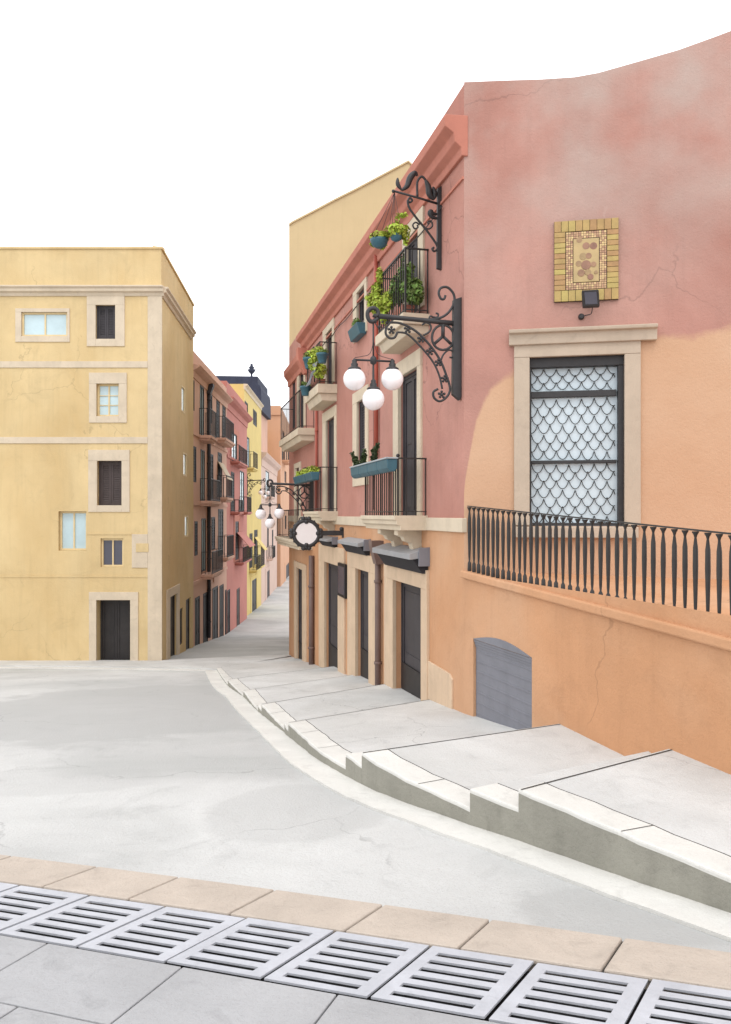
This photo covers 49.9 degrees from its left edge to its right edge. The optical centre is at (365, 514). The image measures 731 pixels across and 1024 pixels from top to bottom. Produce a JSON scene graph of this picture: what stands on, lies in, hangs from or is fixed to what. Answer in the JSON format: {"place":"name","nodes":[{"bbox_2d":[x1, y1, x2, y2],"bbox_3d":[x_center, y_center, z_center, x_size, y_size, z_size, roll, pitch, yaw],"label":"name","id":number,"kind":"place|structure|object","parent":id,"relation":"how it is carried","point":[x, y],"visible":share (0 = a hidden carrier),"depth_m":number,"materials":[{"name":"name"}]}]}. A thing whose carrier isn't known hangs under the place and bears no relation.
{"place":"outdoors","nodes":[
{"label":"outdoors","id":0,"kind":"place"},
{"bbox_2d":[0,655,290,669],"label":"pavement","id":1,"kind":"structure","parent":0,"point":[215,663],"depth_m":26.56,"materials":[{"name":"concrete"}]},
{"bbox_2d":[0,935,499,1023],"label":"paving","id":2,"kind":"structure","parent":0,"point":[42,983],"depth_m":3.87,"materials":[{"name":"grey stone"}]},
{"bbox_2d":[0,576,730,989],"bbox_3d":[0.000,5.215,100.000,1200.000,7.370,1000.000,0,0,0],"label":"road","id":3,"kind":"structure","parent":0,"point":[188,774],"depth_m":7.42,"materials":[{"name":"concrete"}]},
{"bbox_2d":[0,246,195,660],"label":"corner house","id":4,"kind":"structure","parent":3,"relation":"on","point":[96,453],"depth_m":28.00,"materials":[{"name":"yellow paint"}]},
{"bbox_2d":[15,308,69,341],"bbox_3d":[-11.505,-6.733,28.041,1.935,1.196,0.159,0,0,0],"label":"window","id":5,"kind":"structure","parent":4,"relation":"in","point":[29,327],"depth_m":28.05,"materials":[{"name":"beige wood"}]},
{"bbox_2d":[60,511,85,549],"bbox_3d":[-10.449,0.598,28.185,0.987,1.394,0.070,0,0,0],"label":"window","id":6,"kind":"structure","parent":4,"relation":"in","point":[72,523],"depth_m":28.20,"materials":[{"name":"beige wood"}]},
{"bbox_2d":[87,296,124,345],"bbox_3d":[-9.253,-6.873,28.071,1.349,1.782,0.219,0,0,0],"label":"window","id":7,"kind":"structure","parent":4,"relation":"in","point":[110,319],"depth_m":27.97,"materials":[{"name":"beige stone"}]},
{"bbox_2d":[89,373,126,422],"bbox_3d":[-9.176,-4.149,28.081,1.349,1.782,0.239,0,0,0],"label":"window","id":8,"kind":"structure","parent":4,"relation":"in","point":[112,387],"depth_m":27.97,"materials":[{"name":"beige stone"}]},
{"bbox_2d":[88,450,129,511],"bbox_3d":[-9.138,-1.184,28.105,1.476,2.215,0.289,0,0,0],"label":"window","id":9,"kind":"structure","parent":4,"relation":"in","point":[114,465],"depth_m":27.97,"materials":[{"name":"beige stone"}]},
{"bbox_2d":[102,538,122,566],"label":"window","id":10,"kind":"structure","parent":4,"relation":"in","point":[112,548],"depth_m":28.14,"materials":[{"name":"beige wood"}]},
{"bbox_2d":[89,592,137,660],"bbox_3d":[-8.973,4.085,28.230,1.756,2.622,0.539,0,0,0],"label":"door","id":11,"kind":"structure","parent":4,"relation":"in","point":[118,610],"depth_m":28.45,"materials":[{"name":"beige stone"}]},
{"bbox_2d":[166,584,179,659],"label":"door","id":12,"kind":"structure","parent":4,"relation":"in","point":[170,593],"depth_m":30.96,"materials":[{"name":"beige stone"}]},
{"bbox_2d":[180,608,181,644],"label":"door","id":13,"kind":"structure","parent":4,"relation":"in","point":[181,608],"depth_m":32.68,"materials":[{"name":"black wood"}]},
{"bbox_2d":[181,385,184,413],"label":"window","id":14,"kind":"structure","parent":4,"relation":"in","point":[182,388],"depth_m":32.89,"materials":[{"name":"beige wood"}]},
{"bbox_2d":[183,452,186,476],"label":"window","id":15,"kind":"structure","parent":4,"relation":"in","point":[184,454],"depth_m":33.41,"materials":[{"name":"beige wood"}]},
{"bbox_2d":[184,516,187,536],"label":"window","id":16,"kind":"structure","parent":4,"relation":"in","point":[185,517],"depth_m":33.68,"materials":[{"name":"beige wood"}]},
{"bbox_2d":[186,598,188,649],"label":"door","id":17,"kind":"structure","parent":4,"relation":"in","point":[187,601],"depth_m":34.63,"materials":[{"name":"black wood"}]},
{"bbox_2d":[193,351,234,645],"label":"town house","id":18,"kind":"structure","parent":3,"relation":"on","point":[213,547],"depth_m":40.08,"materials":[{"name":"red paint"}]},
{"bbox_2d":[193,380,194,410],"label":"window","id":19,"kind":"structure","parent":18,"relation":"in","point":[193,380],"depth_m":36.38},
{"bbox_2d":[193,446,195,481],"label":"window","id":20,"kind":"structure","parent":18,"relation":"in","point":[194,448],"depth_m":36.60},
{"bbox_2d":[194,521,197,555],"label":"window","id":21,"kind":"structure","parent":18,"relation":"in","point":[195,522],"depth_m":36.91,"materials":[{"name":"grey glass"}]},
{"bbox_2d":[195,596,199,645],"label":"door","id":22,"kind":"structure","parent":18,"relation":"in","point":[197,600],"depth_m":37.38,"materials":[{"name":"grey wood"}]},
{"bbox_2d":[200,385,203,434],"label":"window","id":23,"kind":"structure","parent":18,"relation":"in","point":[201,388],"depth_m":38.54,"materials":[{"name":"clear glass"}]},
{"bbox_2d":[201,449,204,500],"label":"window","id":24,"kind":"structure","parent":18,"relation":"in","point":[202,451],"depth_m":38.73,"materials":[{"name":"black glass"}]},
{"bbox_2d":[201,518,205,571],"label":"window","id":25,"kind":"structure","parent":18,"relation":"in","point":[203,521],"depth_m":38.99,"materials":[{"name":"black glass"}]},
{"bbox_2d":[203,592,207,642],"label":"door","id":26,"kind":"structure","parent":18,"relation":"in","point":[205,639],"depth_m":39.60,"materials":[{"name":"black wood"}]},
{"bbox_2d":[211,454,212,498],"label":"window","id":27,"kind":"structure","parent":18,"relation":"in","point":[211,454],"depth_m":41.82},
{"bbox_2d":[211,517,214,549],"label":"window","id":28,"kind":"structure","parent":18,"relation":"in","point":[212,518],"depth_m":41.90,"materials":[{"name":"grey glass"}]},
{"bbox_2d":[212,586,217,639],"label":"door","id":29,"kind":"structure","parent":18,"relation":"in","point":[214,590],"depth_m":42.63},
{"bbox_2d":[216,399,219,437],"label":"window","id":30,"kind":"structure","parent":18,"relation":"in","point":[217,403],"depth_m":43.56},
{"bbox_2d":[218,452,221,496],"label":"window","id":31,"kind":"structure","parent":18,"relation":"in","point":[219,454],"depth_m":44.59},
{"bbox_2d":[218,509,222,549],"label":"window","id":32,"kind":"structure","parent":18,"relation":"in","point":[220,511],"depth_m":44.58,"materials":[{"name":"grey glass"}]},
{"bbox_2d":[219,584,223,636],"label":"door","id":33,"kind":"structure","parent":18,"relation":"in","point":[221,588],"depth_m":44.96,"materials":[{"name":"grey wood"}]},
{"bbox_2d":[222,405,225,437],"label":"window","id":34,"kind":"structure","parent":18,"relation":"in","point":[223,408],"depth_m":45.80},
{"bbox_2d":[225,589,226,634],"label":"door","id":35,"kind":"structure","parent":18,"relation":"in","point":[226,589],"depth_m":46.70,"materials":[{"name":"grey wood"}]},
{"bbox_2d":[221,381,254,633],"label":"town house","id":36,"kind":"structure","parent":3,"relation":"on","point":[239,508],"depth_m":51.94,"materials":[{"name":"paint"}]},
{"bbox_2d":[227,589,229,633],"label":"door","id":37,"kind":"structure","parent":36,"relation":"in","point":[228,592],"depth_m":47.92,"materials":[{"name":"grey wood"}]},
{"bbox_2d":[231,472,233,510],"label":"window","id":38,"kind":"structure","parent":36,"relation":"in","point":[232,473],"depth_m":49.80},
{"bbox_2d":[230,426,238,461],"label":"window","id":39,"kind":"structure","parent":36,"relation":"in","point":[234,452],"depth_m":51.54,"materials":[{"name":"glass"}]},
{"bbox_2d":[234,516,239,561],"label":"window","id":40,"kind":"structure","parent":36,"relation":"in","point":[236,518],"depth_m":51.83,"materials":[{"name":"glass"}]},
{"bbox_2d":[237,587,239,625],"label":"door","id":41,"kind":"structure","parent":36,"relation":"in","point":[238,590],"depth_m":52.99,"materials":[{"name":"grey wood"}]},
{"bbox_2d":[240,471,243,510],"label":"window","id":42,"kind":"structure","parent":36,"relation":"in","point":[241,473],"depth_m":54.77,"materials":[{"name":"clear glass"}]},
{"bbox_2d":[216,363,270,451],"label":"slate roofed house","id":43,"kind":"structure","parent":3,"relation":"on","point":[257,387],"depth_m":80.91,"materials":[{"name":"brown paint"}]},
{"bbox_2d":[230,384,266,615],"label":"town house","id":44,"kind":"structure","parent":3,"relation":"on","point":[255,406],"depth_m":64.13,"materials":[{"name":"yellow paint"}]},
{"bbox_2d":[247,437,248,465],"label":"window","id":45,"kind":"structure","parent":44,"relation":"in","point":[247,437],"depth_m":60.44,"materials":[{"name":"clear glass"}]},
{"bbox_2d":[249,533,252,567],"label":"window","id":46,"kind":"structure","parent":44,"relation":"in","point":[250,535],"depth_m":62.95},
{"bbox_2d":[250,573,257,613],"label":"door","id":47,"kind":"structure","parent":44,"relation":"in","point":[253,580],"depth_m":64.31,"materials":[{"name":"paint"}]},
{"bbox_2d":[253,409,256,426],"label":"window","id":48,"kind":"structure","parent":44,"relation":"in","point":[254,412],"depth_m":65.20,"materials":[{"name":"grey glass"}]},
{"bbox_2d":[254,530,257,563],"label":"window","id":49,"kind":"structure","parent":44,"relation":"in","point":[255,531],"depth_m":66.36,"materials":[{"name":"grey glass"}]},
{"bbox_2d":[247,473,269,498],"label":"street lamp","id":50,"kind":"object","parent":44,"relation":"attached to","point":[260,492],"visible":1,"depth_m":59.23,"materials":[{"name":"metal"}]},
{"bbox_2d":[261,450,280,604],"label":"town house","id":51,"kind":"structure","parent":3,"relation":"on","point":[270,467],"depth_m":77.70,"materials":[{"name":"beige paint"}]},
{"bbox_2d":[266,471,268,496],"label":"window","id":52,"kind":"structure","parent":51,"relation":"in","point":[267,473],"depth_m":77.58,"materials":[{"name":"clear glass"}]},
{"bbox_2d":[267,528,268,546],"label":"window","id":53,"kind":"structure","parent":51,"relation":"in","point":[267,528],"depth_m":77.90,"materials":[{"name":"grey glass"}]},
{"bbox_2d":[265,564,270,599],"bbox_3d":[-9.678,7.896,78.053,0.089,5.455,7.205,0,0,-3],"label":"door","id":54,"kind":"structure","parent":51,"relation":"in","point":[267,570],"depth_m":77.52,"materials":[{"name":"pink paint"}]},
{"bbox_2d":[267,406,288,586],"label":"town house","id":55,"kind":"structure","parent":3,"relation":"on","point":[277,454],"depth_m":92.00,"materials":[{"name":"paint"}]},
{"bbox_2d":[285,559,288,580],"bbox_3d":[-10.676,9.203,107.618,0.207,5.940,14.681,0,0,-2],"label":"door","id":56,"kind":"structure","parent":55,"relation":"in","point":[287,562],"depth_m":106.37,"materials":[{"name":"paint"}]},
{"bbox_2d":[289,160,411,346],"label":"tall house","id":57,"kind":"structure","parent":3,"relation":"on","point":[325,239],"depth_m":31.40,"materials":[{"name":"painted stucco"},{"name":"plaster"}]},
{"bbox_2d":[0,667,730,941],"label":"gutter","id":58,"kind":"object","parent":3,"relation":"on","point":[710,920],"visible":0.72,"depth_m":6.53,"materials":[{"name":"grey concrete"}]},
{"bbox_2d":[217,670,730,912],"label":"kerb face","id":59,"kind":"object","parent":58,"relation":"on","point":[542,826],"visible":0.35,"depth_m":6.18},
{"bbox_2d":[217,667,730,882],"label":"kerb","id":60,"kind":"structure","parent":3,"relation":"on","point":[717,864],"depth_m":6.66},
{"bbox_2d":[275,31,730,774],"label":"corner house","id":61,"kind":"structure","parent":3,"relation":"on","point":[535,525],"depth_m":11.74,"materials":[{"name":"pink paint"}]},
{"bbox_2d":[255,467,311,527],"bbox_3d":[-2.575,-0.524,25.025,1.852,1.954,0.334,0,0,-14],"label":"street lamp","id":62,"kind":"object","parent":61,"relation":"attached to","point":[260,513],"visible":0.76,"depth_m":24.92,"materials":[{"name":"metal"}]},
{"bbox_2d":[293,382,294,428],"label":"window","id":63,"kind":"structure","parent":61,"relation":"in","point":[294,382],"depth_m":29.72,"materials":[{"name":"black glass"}]},
{"bbox_2d":[294,461,300,523],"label":"balcony door","id":64,"kind":"structure","parent":61,"relation":"in","point":[297,465],"depth_m":28.78,"materials":[{"name":"beige stone"}]},
{"bbox_2d":[294,560,306,661],"bbox_3d":[-2.251,3.647,27.778,0.174,3.868,2.787,0,0,-14],"label":"door","id":65,"kind":"structure","parent":61,"relation":"in","point":[302,567],"depth_m":28.17,"materials":[{"name":"beige stone"}]},
{"bbox_2d":[297,374,305,427],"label":"balcony door","id":66,"kind":"structure","parent":61,"relation":"in","point":[303,377],"depth_m":27.99,"materials":[{"name":"beige stone"}]},
{"bbox_2d":[299,381,310,395],"bbox_3d":[-1.753,-3.665,22.877,0.355,0.429,0.371,0,0,0],"label":"flower pot","id":67,"kind":"object","parent":61,"relation":"hanging from","point":[305,390],"visible":0.88,"depth_m":22.78,"materials":[{"name":"teal plastic"}]},
{"bbox_2d":[293,465,319,483],"bbox_3d":[-1.739,-1.151,23.003,0.329,0.438,3.336,0,0,-14],"label":"flower box","id":68,"kind":"object","parent":61,"relation":"attached to","point":[306,475],"visible":1,"depth_m":22.30,"materials":[{"name":"teal plastic"}]},
{"bbox_2d":[303,352,311,368],"bbox_3d":[-1.591,-4.346,22.223,0.396,0.470,0.424,0,0,0],"label":"flower pot","id":69,"kind":"object","parent":61,"relation":"hanging from","point":[305,358],"visible":0.58,"depth_m":22.09,"materials":[{"name":"teal plastic"}]},
{"bbox_2d":[306,361,317,386],"bbox_3d":[-1.508,-3.888,21.880,0.074,0.428,1.653,0,0,-14],"label":"hanging cloth","id":70,"kind":"object","parent":61,"relation":"hanging from","point":[310,378],"visible":0.96,"depth_m":21.79,"materials":[{"name":"grey fabric"}]},
{"bbox_2d":[305,346,326,386],"bbox_3d":[-1.412,-4.113,22.105,0.557,1.118,2.235,0,0,-11],"label":"plant","id":71,"kind":"object","parent":61,"relation":"on","point":[314,359],"visible":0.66,"depth_m":21.41,"materials":[{"name":"plant"}]},
{"bbox_2d":[289,516,343,550],"bbox_3d":[-1.272,0.502,20.530,1.457,0.898,0.141,0,0,-14],"label":"hanging sign","id":72,"kind":"object","parent":61,"relation":"attached to","point":[306,533],"visible":1,"depth_m":20.44,"materials":[{"name":"white plastic"}]},
{"bbox_2d":[316,348,328,363],"bbox_3d":[-1.133,-4.132,20.480,0.345,0.395,0.348,0,0,0],"label":"flower pot","id":73,"kind":"object","parent":61,"relation":"hanging from","point":[321,355],"visible":1,"depth_m":20.37,"materials":[{"name":"teal plastic"}]},
{"bbox_2d":[322,318,334,383],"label":"balcony door","id":74,"kind":"structure","parent":61,"relation":"in","point":[331,346],"depth_m":22.70,"materials":[{"name":"beige stone"}]},
{"bbox_2d":[322,405,336,510],"bbox_3d":[-0.973,-1.533,22.535,0.179,2.943,2.050,0,0,-14],"label":"balcony door","id":75,"kind":"structure","parent":61,"relation":"in","point":[331,413],"depth_m":22.89,"materials":[{"name":"beige stone"}]},
{"bbox_2d":[318,544,345,673],"bbox_3d":[-0.897,2.817,22.231,0.214,3.828,3.761,0,0,-14],"label":"door","id":76,"kind":"structure","parent":61,"relation":"in","point":[326,554],"depth_m":22.61,"materials":[{"name":"beige stone"}]},
{"bbox_2d":[338,562,346,598],"bbox_3d":[-0.604,1.724,20.492,0.076,0.876,0.940,0,0,-14],"label":"notice board","id":77,"kind":"object","parent":61,"relation":"attached to","point":[342,580],"visible":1,"depth_m":20.29,"materials":[{"name":"black glass"}]},
{"bbox_2d":[348,318,366,342],"bbox_3d":[-0.204,-4.405,18.614,0.287,0.459,1.009,0,0,-11],"label":"flower box","id":78,"kind":"object","parent":61,"relation":"attached to","point":[357,332],"visible":1,"depth_m":18.41,"materials":[{"name":"blue ceramic"}]},
{"bbox_2d":[353,277,367,342],"bbox_3d":[-0.077,-4.895,18.763,0.159,1.345,1.422,0,0,-14],"label":"window","id":79,"kind":"structure","parent":61,"relation":"in","point":[364,284],"depth_m":18.90,"materials":[{"name":"beige stone"}]},
{"bbox_2d":[352,384,368,486],"bbox_3d":[-0.066,-1.825,18.716,0.159,2.292,1.600,0,0,-14],"label":"window","id":80,"kind":"structure","parent":61,"relation":"in","point":[357,396],"depth_m":18.96,"materials":[{"name":"beige stone"}]},
{"bbox_2d":[347,552,374,684],"bbox_3d":[-0.025,2.570,18.599,0.214,3.259,2.927,0,0,-14],"label":"door","id":81,"kind":"structure","parent":61,"relation":"in","point":[355,561],"depth_m":19.03,"materials":[{"name":"beige stone"}]},
{"bbox_2d":[349,442,397,478],"bbox_3d":[0.095,-1.038,15.070,0.220,0.595,3.142,0,0,-14],"label":"flower box","id":82,"kind":"object","parent":61,"relation":"attached to","point":[375,465],"visible":1,"depth_m":14.70,"materials":[{"name":"teal plastic"}]},
{"bbox_2d":[364,267,394,326],"bbox_3d":[0.336,-4.123,15.098,0.504,1.296,1.426,0,0,-14],"label":"planter","id":83,"kind":"object","parent":61,"relation":"on","point":[376,298],"visible":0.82,"depth_m":15.09,"materials":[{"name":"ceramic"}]},
{"bbox_2d":[343,286,461,409],"bbox_3d":[0.573,-2.537,11.919,1.852,1.954,0.334,0,0,-13],"label":"street lamp","id":84,"kind":"object","parent":61,"relation":"attached to","point":[354,378],"visible":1,"depth_m":11.95,"materials":[{"name":"metal"}]},
{"bbox_2d":[384,564,428,700],"bbox_3d":[0.843,2.455,15.070,0.254,2.957,2.896,0,0,-14],"label":"door","id":85,"kind":"structure","parent":61,"relation":"in","point":[414,585],"depth_m":15.30,"materials":[{"name":"beige stone"}]},
{"bbox_2d":[388,256,424,320],"bbox_3d":[0.705,-4.097,14.069,0.396,1.242,1.451,0,0,-16],"label":"plant","id":86,"kind":"object","parent":61,"relation":"on","point":[414,292],"visible":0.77,"depth_m":13.72,"materials":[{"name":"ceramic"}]},
{"bbox_2d":[393,348,422,515],"bbox_3d":[0.844,-1.473,14.927,0.179,3.000,1.843,0,0,-14],"label":"balcony door","id":87,"kind":"structure","parent":61,"relation":"in","point":[413,382],"depth_m":15.00,"materials":[{"name":"beige stone"}]},
{"bbox_2d":[402,206,424,312],"bbox_3d":[0.924,-4.576,14.541,0.144,1.767,1.303,0,0,-14],"label":"balcony door","id":88,"kind":"structure","parent":61,"relation":"in","point":[419,242],"depth_m":14.13,"materials":[{"name":"beige stone"}]},
{"bbox_2d":[392,170,441,270],"bbox_3d":[0.842,-4.851,12.935,0.854,1.605,0.105,0,0,-14],"label":"iron bracket","id":89,"kind":"object","parent":61,"relation":"attached to","point":[432,193],"visible":1,"depth_m":12.97,"materials":[{"name":"black metal"}]},
{"bbox_2d":[369,194,393,249],"bbox_3d":[0.238,-4.806,12.870,0.369,0.915,0.318,0,0,-36],"label":"hanging bowl","id":90,"kind":"object","parent":89,"relation":"hanging from","point":[379,240],"visible":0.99,"depth_m":12.78,"materials":[{"name":"blue ceramic"}]},
{"bbox_2d":[384,193,410,245],"bbox_3d":[0.519,-4.807,12.690,0.390,0.912,0.388,0,0,28],"label":"hanging plant","id":91,"kind":"object","parent":89,"relation":"hanging from","point":[397,231],"visible":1,"depth_m":12.65,"materials":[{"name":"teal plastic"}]},
{"bbox_2d":[509,323,657,537],"bbox_3d":[3.212,-1.208,11.697,2.115,3.118,0.398,0,0,11],"label":"window","id":92,"kind":"structure","parent":61,"relation":"in","point":[577,420],"depth_m":11.79,"materials":[{"name":"white glass"}]},
{"bbox_2d":[554,218,618,302],"bbox_3d":[3.270,-3.759,11.648,0.922,1.198,0.073,0,0,11],"label":"wall plaque","id":93,"kind":"object","parent":61,"relation":"attached to","point":[586,254],"depth_m":11.62,"materials":[{"name":"tile"}]},
{"bbox_2d":[578,290,599,319],"bbox_3d":[3.273,-3.061,11.499,0.286,0.350,0.344,0,0,11],"label":"floodlight","id":94,"kind":"object","parent":61,"relation":"attached to","point":[590,298],"visible":1,"depth_m":11.38,"materials":[{"name":"metal"}]},
{"bbox_2d":[428,941,650,981],"bbox_3d":[-1.515,2.579,5.375,18.000,0.750,0.466,0,0,19],"label":"kerb bed","id":95,"kind":"object","parent":3,"relation":"on","point":[607,963],"depth_m":4.33,"materials":[{"name":"concrete"}]},
{"bbox_2d":[0,882,17,897],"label":"drain grate","id":96,"kind":"object","parent":95,"relation":"on","point":[5,886],"visible":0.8,"depth_m":5.40,"materials":[{"name":"metal"}]},
{"bbox_2d":[0,886,87,936],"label":"drain grate","id":97,"kind":"object","parent":95,"relation":"on","point":[16,908],"visible":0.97,"depth_m":5.13,"materials":[{"name":"metal"}]},
{"bbox_2d":[0,896,163,950],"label":"drain grate","id":98,"kind":"object","parent":95,"relation":"on","point":[84,923],"visible":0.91,"depth_m":4.82,"materials":[{"name":"metal"}]},
{"bbox_2d":[78,907,244,965],"bbox_3d":[-1.186,2.519,4.652,0.562,0.177,0.799,0,0,32],"label":"drain grate","id":99,"kind":"object","parent":95,"relation":"on","point":[162,937],"visible":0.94,"depth_m":4.63,"materials":[{"name":"metal"}]},
{"bbox_2d":[167,918,332,982],"bbox_3d":[-0.634,2.494,4.459,0.562,0.183,0.799,0,0,32],"label":"drain grate","id":100,"kind":"object","parent":95,"relation":"on","point":[252,953],"visible":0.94,"depth_m":4.42,"materials":[{"name":"metal"}]},
{"bbox_2d":[264,931,428,1001],"bbox_3d":[-0.082,2.474,4.265,0.562,0.181,0.799,0,0,32],"label":"drain grate","id":101,"kind":"object","parent":95,"relation":"on","point":[332,964],"visible":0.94,"depth_m":4.23,"materials":[{"name":"metal"}]},
{"bbox_2d":[0,855,730,1001],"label":"kerb stones","id":102,"kind":"object","parent":95,"relation":"on","point":[649,960],"visible":0.56,"depth_m":4.76,"materials":[{"name":"beige stone"}]},
{"bbox_2d":[371,946,533,1021],"bbox_3d":[0.470,2.452,4.071,0.562,0.183,0.799,0,0,32],"label":"drain grate","id":103,"kind":"object","parent":95,"relation":"on","point":[430,979],"visible":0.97,"depth_m":4.03,"materials":[{"name":"metal"}]},
{"bbox_2d":[489,963,647,1023],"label":"drain grate","id":104,"kind":"object","parent":95,"relation":"on","point":[537,995],"visible":0.97,"depth_m":3.89,"materials":[{"name":"metal"}]},
{"bbox_2d":[629,979,730,1023],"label":"drain grate","id":105,"kind":"object","parent":95,"relation":"on","point":[658,1004],"visible":1,"depth_m":3.81,"materials":[{"name":"metal"}]},
{"bbox_2d":[0,0,730,409],"label":"sky","id":106,"kind":"structure","parent":0,"point":[198,131],"materials":[{"name":"white"}]},
{"bbox_2d":[221,656,730,855],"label":"sidewalk","id":107,"kind":"structure","parent":0,"point":[679,794],"depth_m":8.45,"materials":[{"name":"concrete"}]},
{"bbox_2d":[219,663,730,856],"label":"pavement joint","id":108,"kind":"object","parent":107,"relation":"on","point":[498,783],"visible":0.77,"depth_m":7.51,"materials":[{"name":"grey concrete"}]}
]}

